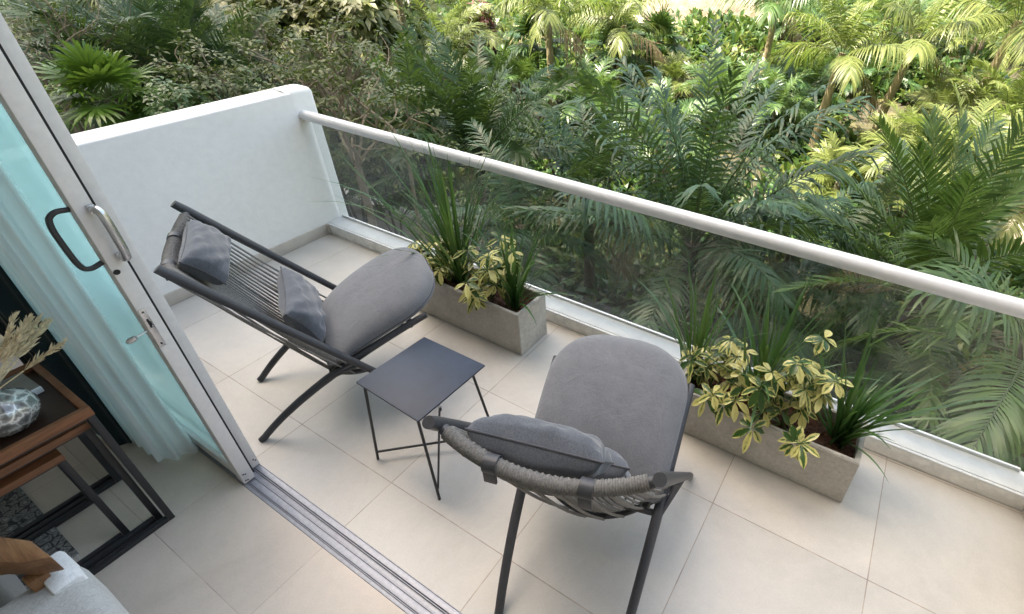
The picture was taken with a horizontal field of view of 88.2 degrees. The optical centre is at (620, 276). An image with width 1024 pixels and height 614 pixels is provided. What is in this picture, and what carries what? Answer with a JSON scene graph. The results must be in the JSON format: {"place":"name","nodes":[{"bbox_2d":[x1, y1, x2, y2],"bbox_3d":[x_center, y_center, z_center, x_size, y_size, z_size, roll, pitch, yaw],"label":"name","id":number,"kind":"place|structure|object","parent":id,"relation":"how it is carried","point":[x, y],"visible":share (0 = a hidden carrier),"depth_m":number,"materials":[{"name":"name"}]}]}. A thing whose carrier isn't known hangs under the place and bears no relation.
{"place":"outdoors","nodes":[
{"label":"outdoors","id":0,"kind":"place"},
{"bbox_2d":[0,162,197,461],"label":"sheer curtain","id":1,"kind":"object","parent":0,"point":[40,272],"visible":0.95,"depth_m":1.85,"materials":[{"name":"white fabric"}]},
{"bbox_2d":[0,356,405,613],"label":"room floor","id":2,"kind":"structure","parent":0,"point":[222,541],"depth_m":1.92,"materials":[{"name":"tile"}]},
{"bbox_2d":[0,487,79,588],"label":"rug","id":3,"kind":"object","parent":2,"relation":"on","point":[19,509],"visible":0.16,"depth_m":1.97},
{"bbox_2d":[0,537,128,613],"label":"armchair","id":4,"kind":"object","parent":2,"relation":"on","point":[60,582],"visible":1,"depth_m":1.32,"materials":[{"name":"fabric"}]},
{"bbox_2d":[0,449,129,565],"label":"nesting table","id":5,"kind":"object","parent":2,"relation":"on","point":[22,476],"visible":0.6,"depth_m":1.78,"materials":[{"name":"brown wood"}]},
{"bbox_2d":[0,265,132,445],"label":"blackout curtain","id":6,"kind":"object","parent":2,"relation":"on","point":[61,367],"visible":0.48,"depth_m":2.01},
{"bbox_2d":[0,421,162,569],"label":"nesting table","id":7,"kind":"object","parent":2,"relation":"on","point":[90,440],"visible":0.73,"depth_m":1.88,"materials":[{"name":"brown wood"}]},
{"bbox_2d":[0,361,174,574],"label":"nesting table","id":8,"kind":"object","parent":2,"relation":"on","point":[64,408],"visible":0.76,"depth_m":1.73,"materials":[{"name":"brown wood"}]},
{"bbox_2d":[0,372,43,394],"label":"book","id":9,"kind":"object","parent":8,"relation":"on","point":[22,380],"visible":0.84,"depth_m":1.75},
{"bbox_2d":[0,311,67,438],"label":"vase","id":10,"kind":"object","parent":8,"relation":"on","point":[20,408],"visible":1,"depth_m":1.58,"materials":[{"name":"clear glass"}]},
{"bbox_2d":[0,0,1023,455],"bbox_3d":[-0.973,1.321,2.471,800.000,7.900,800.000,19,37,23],"label":"terrain","id":11,"kind":"structure","parent":0,"point":[860,126],"depth_m":16.86,"materials":[{"name":"plant"}]},
{"bbox_2d":[0,105,26,149],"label":"garden wall","id":12,"kind":"structure","parent":11,"relation":"on","point":[11,136],"depth_m":8.67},
{"bbox_2d":[0,0,154,104],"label":"feather palm","id":13,"kind":"object","parent":11,"relation":"on","point":[25,25],"visible":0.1,"depth_m":10.72,"materials":[{"name":"green plant"}]},
{"bbox_2d":[21,0,150,41],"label":"broadleaf tree","id":14,"kind":"object","parent":11,"relation":"on","point":[93,5],"depth_m":16.24,"materials":[{"name":"green plant"}]},
{"bbox_2d":[7,0,165,132],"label":"twiggy shrub","id":15,"kind":"object","parent":11,"relation":"on","point":[32,49],"visible":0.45,"depth_m":7.41,"materials":[{"name":"green plant"}]},
{"bbox_2d":[31,38,186,131],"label":"fan palm","id":16,"kind":"object","parent":11,"relation":"on","point":[89,67],"visible":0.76,"depth_m":6.46,"materials":[{"name":"green plant"}]},
{"bbox_2d":[1,0,263,99],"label":"feather palm","id":17,"kind":"object","parent":11,"relation":"on","point":[169,16],"visible":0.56,"depth_m":8.32,"materials":[{"name":"green leaf"},{"name":"dark bark"}]},
{"bbox_2d":[0,0,281,144],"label":"feather palm","id":18,"kind":"object","parent":11,"relation":"on","point":[88,38],"visible":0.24,"depth_m":8.15,"materials":[{"name":"green plant"}]},
{"bbox_2d":[108,64,221,119],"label":"garden shrub","id":19,"kind":"object","parent":11,"relation":"on","point":[157,107],"visible":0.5,"depth_m":6.59,"materials":[{"name":"green plant"}]},
{"bbox_2d":[74,0,281,98],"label":"bushy palm","id":20,"kind":"object","parent":11,"relation":"on","point":[224,12],"visible":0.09,"depth_m":12.79,"materials":[{"name":"green plant"}]},
{"bbox_2d":[143,50,269,105],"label":"garden shrub","id":21,"kind":"object","parent":11,"relation":"on","point":[207,83],"visible":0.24,"depth_m":7.26,"materials":[{"name":"green plant"}]},
{"bbox_2d":[122,0,306,92],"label":"shrub","id":22,"kind":"object","parent":11,"relation":"on","point":[274,11],"visible":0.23,"depth_m":9.88,"materials":[{"name":"green plant"}]},
{"bbox_2d":[154,0,300,88],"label":"broadleaf tree","id":23,"kind":"object","parent":11,"relation":"on","point":[279,2],"visible":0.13,"depth_m":14.61,"materials":[{"name":"green plant"}]},
{"bbox_2d":[146,0,368,108],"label":"twiggy shrub","id":24,"kind":"object","parent":11,"relation":"on","point":[273,52],"visible":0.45,"depth_m":7.91,"materials":[{"name":"green plant"}]},
{"bbox_2d":[207,62,329,114],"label":"garden shrub","id":25,"kind":"object","parent":11,"relation":"on","point":[258,85],"visible":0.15,"depth_m":7.81,"materials":[{"name":"green plant"}]},
{"bbox_2d":[229,0,403,95],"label":"broadleaf tree","id":26,"kind":"object","parent":11,"relation":"on","point":[313,14],"visible":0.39,"depth_m":14.28,"materials":[{"name":"green plant"}]},
{"bbox_2d":[280,78,352,217],"bbox_3d":[-5.879,-2.096,10.589,1.583,4.350,1.414,-9,35,-16],"label":"garden shrub","id":27,"kind":"object","parent":11,"relation":"on","point":[347,206],"visible":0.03,"depth_m":10.61,"materials":[{"name":"green plant"}]},
{"bbox_2d":[226,9,458,226],"bbox_3d":[-3.549,-0.871,7.725,2.302,5.661,3.006,-19,39,-28],"label":"twiggy shrub","id":28,"kind":"object","parent":11,"relation":"on","point":[317,72],"visible":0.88,"depth_m":6.30,"materials":[{"name":"green plant"}]},
{"bbox_2d":[321,98,391,222],"bbox_3d":[-4.742,-1.056,9.272,2.105,4.193,1.642,19,37,23],"label":"garden shrub","id":29,"kind":"object","parent":11,"relation":"on","point":[335,154],"visible":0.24,"depth_m":8.50,"materials":[{"name":"green plant"}]},
{"bbox_2d":[308,79,425,244],"bbox_3d":[-3.211,-0.189,7.287,1.173,4.933,0.107,5,34,5],"label":"dead branch","id":30,"kind":"object","parent":11,"relation":"on","point":[409,169],"visible":0.46,"depth_m":6.39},
{"bbox_2d":[336,74,408,203],"bbox_3d":[-4.928,-2.297,11.139,1.902,4.118,1.843,-28,44,-36],"label":"garden shrub","id":31,"kind":"object","parent":11,"relation":"on","point":[385,95],"visible":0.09,"depth_m":10.06,"materials":[{"name":"green plant"}]},
{"bbox_2d":[335,142,445,236],"bbox_3d":[-4.288,-0.901,9.739,2.294,3.440,1.840,19,37,23],"label":"garden shrub","id":32,"kind":"object","parent":11,"relation":"on","point":[401,198],"visible":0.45,"depth_m":9.06,"materials":[{"name":"green plant"}]},
{"bbox_2d":[383,0,404,76],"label":"royal palm","id":33,"kind":"object","parent":11,"relation":"on","point":[385,50],"visible":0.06,"depth_m":16.95,"materials":[{"name":"green plant"}]},
{"bbox_2d":[361,0,434,51],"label":"broadleaf tree","id":34,"kind":"object","parent":11,"relation":"on","point":[407,8],"visible":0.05,"depth_m":19.77,"materials":[{"name":"green plant"}]},
{"bbox_2d":[293,21,514,217],"bbox_3d":[-3.959,-2.355,10.392,4.389,5.139,4.132,19,37,23],"label":"feather palm","id":35,"kind":"object","parent":11,"relation":"on","point":[408,74],"visible":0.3,"depth_m":9.42,"materials":[{"name":"green plant"}]},
{"bbox_2d":[344,188,480,262],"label":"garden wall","id":36,"kind":"structure","parent":11,"relation":"on","point":[381,224],"depth_m":11.15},
{"bbox_2d":[395,0,439,33],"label":"royal palm","id":37,"kind":"object","parent":11,"relation":"on","point":[401,11],"visible":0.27,"depth_m":18.02,"materials":[{"name":"green plant"}]},
{"bbox_2d":[364,0,514,86],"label":"bushy palm","id":38,"kind":"object","parent":11,"relation":"on","point":[447,30],"visible":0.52,"depth_m":16.05,"materials":[{"name":"green plant"}]},
{"bbox_2d":[340,17,596,268],"bbox_3d":[-2.511,-1.847,9.723,4.394,5.114,4.293,0,34,-3],"label":"feather palm","id":39,"kind":"object","parent":11,"relation":"on","point":[477,108],"visible":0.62,"depth_m":8.84,"materials":[{"name":"green plant"}]},
{"bbox_2d":[410,0,529,60],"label":"bushy palm","id":40,"kind":"object","parent":11,"relation":"on","point":[469,19],"visible":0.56,"depth_m":18.76,"materials":[{"name":"green plant"}]},
{"bbox_2d":[465,0,499,63],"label":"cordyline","id":41,"kind":"object","parent":11,"relation":"on","point":[490,23],"visible":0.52,"depth_m":19.15,"materials":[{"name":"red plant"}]},
{"bbox_2d":[478,91,540,203],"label":"garden shrub","id":42,"kind":"object","parent":11,"relation":"on","point":[531,127],"visible":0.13,"depth_m":12.58,"materials":[{"name":"green plant"}]},
{"bbox_2d":[0,0,1023,439],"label":"ground cover","id":43,"kind":"object","parent":11,"relation":"on","point":[694,26],"visible":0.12,"depth_m":16.12,"materials":[{"name":"green plant"}]},
{"bbox_2d":[469,43,561,107],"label":"bushy palm","id":44,"kind":"object","parent":11,"relation":"on","point":[520,72],"visible":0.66,"depth_m":16.59,"materials":[{"name":"green plant"}]},
{"bbox_2d":[407,117,630,298],"bbox_3d":[-1.385,-0.146,8.202,3.132,4.038,3.351,5,34,5],"label":"feather palm","id":45,"kind":"object","parent":11,"relation":"on","point":[548,280],"visible":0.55,"depth_m":7.47,"materials":[{"name":"green plant"}]},
{"bbox_2d":[500,7,573,97],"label":"fan palm","id":46,"kind":"object","parent":11,"relation":"on","point":[523,31],"visible":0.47,"depth_m":17.00,"materials":[{"name":"green plant"}]},
{"bbox_2d":[514,107,586,201],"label":"garden shrub","id":47,"kind":"object","parent":11,"relation":"on","point":[542,134],"visible":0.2,"depth_m":12.53,"materials":[{"name":"green plant"}]},
{"bbox_2d":[491,0,618,116],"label":"royal palm","id":48,"kind":"object","parent":11,"relation":"on","point":[548,18],"visible":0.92,"depth_m":15.62,"materials":[{"name":"green plant"}]},
{"bbox_2d":[484,82,680,295],"bbox_3d":[-0.787,-1.344,9.859,3.811,4.214,3.593,19,37,23],"label":"feather palm","id":49,"kind":"object","parent":11,"relation":"on","point":[589,270],"visible":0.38,"depth_m":9.44,"materials":[{"name":"green plant"}]},
{"bbox_2d":[530,53,640,141],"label":"bushy palm","id":50,"kind":"object","parent":11,"relation":"on","point":[608,76],"visible":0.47,"depth_m":15.30,"materials":[{"name":"green plant"}]},
{"bbox_2d":[557,0,614,29],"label":"bushy palm","id":51,"kind":"object","parent":11,"relation":"on","point":[582,13],"visible":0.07,"depth_m":23.12,"materials":[{"name":"green plant"}]},
{"bbox_2d":[584,17,649,79],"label":"fan palm","id":52,"kind":"object","parent":11,"relation":"on","point":[600,43],"visible":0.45,"depth_m":18.19,"materials":[{"name":"green plant"}]},
{"bbox_2d":[566,0,677,88],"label":"royal palm","id":53,"kind":"object","parent":11,"relation":"on","point":[618,45],"visible":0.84,"depth_m":17.52,"materials":[{"name":"green plant"}]},
{"bbox_2d":[632,4,691,66],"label":"fan palm","id":54,"kind":"object","parent":11,"relation":"on","point":[664,19],"visible":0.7,"depth_m":18.81,"materials":[{"name":"green plant"}]},
{"bbox_2d":[607,75,723,188],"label":"bushy palm","id":55,"kind":"object","parent":11,"relation":"on","point":[691,109],"visible":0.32,"depth_m":13.27,"materials":[{"name":"green plant"}]},
{"bbox_2d":[635,46,709,98],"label":"bushy palm","id":56,"kind":"object","parent":11,"relation":"on","point":[674,68],"visible":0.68,"depth_m":17.73,"materials":[{"name":"green plant"}]},
{"bbox_2d":[480,18,890,378],"bbox_3d":[0.901,-0.629,7.704,5.232,5.512,5.726,19,37,23],"label":"feather palm","id":57,"kind":"object","parent":11,"relation":"on","point":[700,202],"visible":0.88,"depth_m":6.81,"materials":[{"name":"green plant"}]},
{"bbox_2d":[643,0,763,20],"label":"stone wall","id":58,"kind":"structure","parent":11,"relation":"on","point":[682,6],"depth_m":24.55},
{"bbox_2d":[670,46,773,135],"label":"bushy palm","id":59,"kind":"object","parent":11,"relation":"on","point":[698,80],"visible":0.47,"depth_m":16.05,"materials":[{"name":"green plant"}]},
{"bbox_2d":[622,243,876,370],"bbox_3d":[1.791,1.033,7.956,3.983,3.040,3.430,19,37,23],"label":"feather palm","id":60,"kind":"object","parent":11,"relation":"on","point":[720,337],"visible":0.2,"depth_m":7.31,"materials":[{"name":"green plant"}]},
{"bbox_2d":[712,0,841,89],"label":"royal palm","id":61,"kind":"object","parent":11,"relation":"on","point":[773,12],"visible":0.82,"depth_m":17.12,"materials":[{"name":"green plant"}]},
{"bbox_2d":[724,56,833,132],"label":"bushy palm","id":62,"kind":"object","parent":11,"relation":"on","point":[787,88],"visible":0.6,"depth_m":15.75,"materials":[{"name":"green plant"}]},
{"bbox_2d":[668,136,913,355],"bbox_3d":[3.037,-0.300,9.332,3.959,3.644,4.094,19,37,23],"label":"feather palm","id":63,"kind":"object","parent":11,"relation":"on","point":[790,259],"visible":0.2,"depth_m":8.69,"materials":[{"name":"green plant"}]},
{"bbox_2d":[751,0,846,41],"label":"bushy palm","id":64,"kind":"object","parent":11,"relation":"on","point":[801,11],"visible":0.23,"depth_m":21.10,"materials":[{"name":"green plant"}]},
{"bbox_2d":[765,43,867,112],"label":"bushy palm","id":65,"kind":"object","parent":11,"relation":"on","point":[810,81],"visible":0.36,"depth_m":17.68,"materials":[{"name":"green plant"}]},
{"bbox_2d":[764,0,916,157],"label":"royal palm","id":66,"kind":"object","parent":11,"relation":"on","point":[850,71],"visible":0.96,"depth_m":13.49,"materials":[{"name":"green plant"}]},
{"bbox_2d":[787,127,905,212],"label":"bushy palm","id":67,"kind":"object","parent":11,"relation":"on","point":[828,156],"visible":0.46,"depth_m":12.92,"materials":[{"name":"green plant"}]},
{"bbox_2d":[718,142,1009,400],"bbox_3d":[3.158,0.423,7.343,3.369,4.281,3.693,19,37,23],"label":"feather palm","id":68,"kind":"object","parent":11,"relation":"on","point":[857,307],"visible":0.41,"depth_m":6.81,"materials":[{"name":"green plant"}]},
{"bbox_2d":[757,288,984,417],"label":"feather palm","id":69,"kind":"object","parent":11,"relation":"on","point":[886,378],"visible":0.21,"depth_m":6.35,"materials":[{"name":"green plant"}]},
{"bbox_2d":[812,40,935,97],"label":"bushy palm","id":70,"kind":"object","parent":11,"relation":"on","point":[873,70],"visible":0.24,"depth_m":17.64,"materials":[{"name":"green plant"}]},
{"bbox_2d":[746,105,1023,435],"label":"feather palm","id":71,"kind":"object","parent":11,"relation":"on","point":[971,222],"visible":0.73,"depth_m":5.23,"materials":[{"name":"green plant"}]},
{"bbox_2d":[840,0,953,40],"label":"bushy palm","id":72,"kind":"object","parent":11,"relation":"on","point":[884,10],"visible":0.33,"depth_m":20.01,"materials":[{"name":"green plant"}]},
{"bbox_2d":[833,99,986,235],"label":"bushy palm","id":73,"kind":"object","parent":11,"relation":"on","point":[868,167],"visible":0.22,"depth_m":11.70,"materials":[{"name":"green plant"}]},
{"bbox_2d":[816,227,1023,471],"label":"feather palm","id":74,"kind":"object","parent":11,"relation":"on","point":[986,426],"visible":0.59,"depth_m":3.71,"materials":[{"name":"green plant"}]},
{"bbox_2d":[841,0,1018,145],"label":"royal palm","id":75,"kind":"object","parent":11,"relation":"on","point":[919,48],"visible":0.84,"depth_m":13.15,"materials":[{"name":"green plant"}]},
{"bbox_2d":[845,333,1023,464],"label":"feather palm","id":76,"kind":"object","parent":11,"relation":"on","point":[885,347],"visible":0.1,"depth_m":5.67,"materials":[{"name":"green plant"}]},
{"bbox_2d":[871,79,1023,206],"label":"bushy palm","id":77,"kind":"object","parent":11,"relation":"on","point":[971,126],"visible":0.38,"depth_m":10.63,"materials":[{"name":"green plant"}]},
{"bbox_2d":[889,59,1021,157],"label":"bushy palm","id":78,"kind":"object","parent":11,"relation":"on","point":[949,90],"visible":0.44,"depth_m":13.26,"materials":[{"name":"green plant"}]},
{"bbox_2d":[911,108,1023,313],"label":"bushy palm","id":79,"kind":"object","parent":11,"relation":"on","point":[1012,229],"visible":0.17,"depth_m":8.81,"materials":[{"name":"green plant"}]},
{"bbox_2d":[912,57,1023,164],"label":"bushy palm","id":80,"kind":"object","parent":11,"relation":"on","point":[1008,96],"visible":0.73,"depth_m":12.51,"materials":[{"name":"green plant"}]},
{"bbox_2d":[920,0,1023,78],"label":"bushy palm","id":81,"kind":"object","parent":11,"relation":"on","point":[981,46],"visible":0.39,"depth_m":17.99,"materials":[{"name":"green plant"}]},
{"bbox_2d":[923,0,1023,115],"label":"royal palm","id":82,"kind":"object","parent":11,"relation":"on","point":[1015,32],"visible":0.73,"depth_m":13.29,"materials":[{"name":"green plant"}]},
{"bbox_2d":[459,215,584,324],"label":"blade grass","id":83,"kind":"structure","parent":0,"point":[514,293],"depth_m":2.68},
{"bbox_2d":[115,234,1023,613],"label":"balcony floor","id":84,"kind":"structure","parent":0,"point":[737,534],"depth_m":2.08,"materials":[{"name":"tile"}]},
{"bbox_2d":[0,84,348,330],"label":"parapet wall","id":85,"kind":"structure","parent":84,"relation":"on","point":[254,166],"depth_m":3.06,"materials":[{"name":"white paint"}]},
{"bbox_2d":[153,200,434,442],"bbox_3d":[-1.346,0.120,2.388,0.939,0.979,0.696,-17,38,-26],"label":"lounge chair","id":86,"kind":"object","parent":84,"relation":"on","point":[366,306],"visible":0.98,"depth_m":2.29,"materials":[{"name":"fabric"}]},
{"bbox_2d":[277,266,325,341],"bbox_3d":[-1.436,0.123,2.324,0.123,0.215,0.412,-36,44,-10],"label":"lumbar pillow","id":87,"kind":"object","parent":86,"relation":"on","point":[300,304],"visible":0.96,"depth_m":2.24,"materials":[{"name":"fabric"}]},
{"bbox_2d":[356,337,489,499],"bbox_3d":[-0.805,0.581,2.190,0.394,0.451,0.374,19,37,23],"label":"side table","id":88,"kind":"object","parent":84,"relation":"on","point":[420,380],"visible":0.94,"depth_m":2.06,"materials":[{"name":"metal"}]},
{"bbox_2d":[421,254,546,354],"bbox_3d":[-0.829,0.144,2.991,0.817,0.283,0.240,19,37,23],"label":"planter box","id":89,"kind":"object","parent":84,"relation":"on","point":[499,322],"visible":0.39,"depth_m":2.86,"materials":[{"name":"concrete"}]},
{"bbox_2d":[317,126,525,285],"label":"blade grass","id":90,"kind":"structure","parent":89,"relation":"in","point":[454,242],"depth_m":2.81,"materials":[{"name":"plant"}]},
{"bbox_2d":[407,235,459,285],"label":"variegated shrub","id":91,"kind":"object","parent":89,"relation":"in","point":[439,273],"visible":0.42,"depth_m":2.91,"materials":[{"name":"green plant"}]},
{"bbox_2d":[452,231,522,314],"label":"variegated shrub","id":92,"kind":"object","parent":89,"relation":"in","point":[477,293],"visible":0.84,"depth_m":2.69,"materials":[{"name":"green plant"}]},
{"bbox_2d":[422,334,694,613],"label":"lounge chair","id":93,"kind":"object","parent":84,"relation":"on","point":[628,400],"visible":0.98,"depth_m":1.80,"materials":[{"name":"dark painted metal"},{"name":"fabric"},{"name":"dark rope"}]},
{"bbox_2d":[593,447,630,479],"bbox_3d":[-0.160,0.589,1.652,0.412,0.214,0.124,10,59,12],"label":"lumbar pillow","id":94,"kind":"object","parent":93,"relation":"on","point":[619,468],"visible":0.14,"depth_m":1.53,"materials":[{"name":"fabric"}]},
{"bbox_2d":[329,225,1023,510],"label":"balcony kerb","id":95,"kind":"structure","parent":84,"relation":"on","point":[973,485],"depth_m":2.28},
{"bbox_2d":[327,216,1023,498],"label":"kerb cap","id":96,"kind":"object","parent":95,"relation":"on","point":[966,464],"visible":0.54,"depth_m":2.35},
{"bbox_2d":[299,110,1023,471],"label":"balustrade","id":97,"kind":"object","parent":96,"relation":"on","point":[919,280],"visible":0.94,"depth_m":2.31,"materials":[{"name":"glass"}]},
{"bbox_2d":[684,363,867,501],"bbox_3d":[0.638,0.660,2.307,0.784,0.262,0.247,19,37,23],"label":"planter box","id":98,"kind":"object","parent":84,"relation":"on","point":[830,472],"visible":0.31,"depth_m":2.19,"materials":[{"name":"concrete"}]},
{"bbox_2d":[679,336,758,425],"bbox_3d":[0.425,0.442,2.255,0.372,0.289,0.324,19,37,23],"label":"variegated shrub","id":99,"kind":"object","parent":98,"relation":"in","point":[731,359],"visible":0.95,"depth_m":2.23,"materials":[{"name":"green plant"}]},
{"bbox_2d":[678,273,881,432],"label":"blade grass","id":100,"kind":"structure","parent":98,"relation":"in","point":[775,352],"depth_m":2.19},
{"bbox_2d":[732,330,853,468],"bbox_3d":[0.704,0.482,2.085,0.367,0.448,0.421,25,40,31],"label":"variegated shrub","id":101,"kind":"object","parent":98,"relation":"in","point":[815,396],"visible":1,"depth_m":2.05,"materials":[{"name":"green plant"}]},
{"bbox_2d":[636,252,771,385],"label":"blade grass","id":102,"kind":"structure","parent":0,"point":[700,335],"depth_m":2.28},
{"bbox_2d":[556,287,1019,466],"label":"driveway","id":103,"kind":"structure","parent":0,"point":[606,309],"depth_m":10.54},
{"bbox_2d":[731,189,1023,253],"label":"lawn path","id":104,"kind":"structure","parent":0,"point":[916,217],"depth_m":13.03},
{"bbox_2d":[770,307,993,482],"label":"blade grass","id":105,"kind":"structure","parent":0,"point":[847,425],"depth_m":2.04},
{"bbox_3d":[0.470,1.616,1.317,8.400,0.208,0.095,19,37,23],"label":"door recess","id":106,"kind":"object","parent":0,"visible":0},
{"bbox_2d":[164,403,462,613],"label":"door track","id":107,"kind":"structure","parent":106,"relation":"in","point":[396,585],"depth_m":1.94,"materials":[{"name":"metal"}]},
{"bbox_2d":[0,44,254,483],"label":"sliding door","id":108,"kind":"structure","parent":107,"relation":"on","point":[99,230],"depth_m":1.52,"materials":[{"name":"metal"}]},
{"bbox_2d":[0,13,259,467],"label":"sliding door","id":109,"kind":"structure","parent":107,"relation":"on","point":[28,76],"depth_m":1.62,"materials":[{"name":"metal"}]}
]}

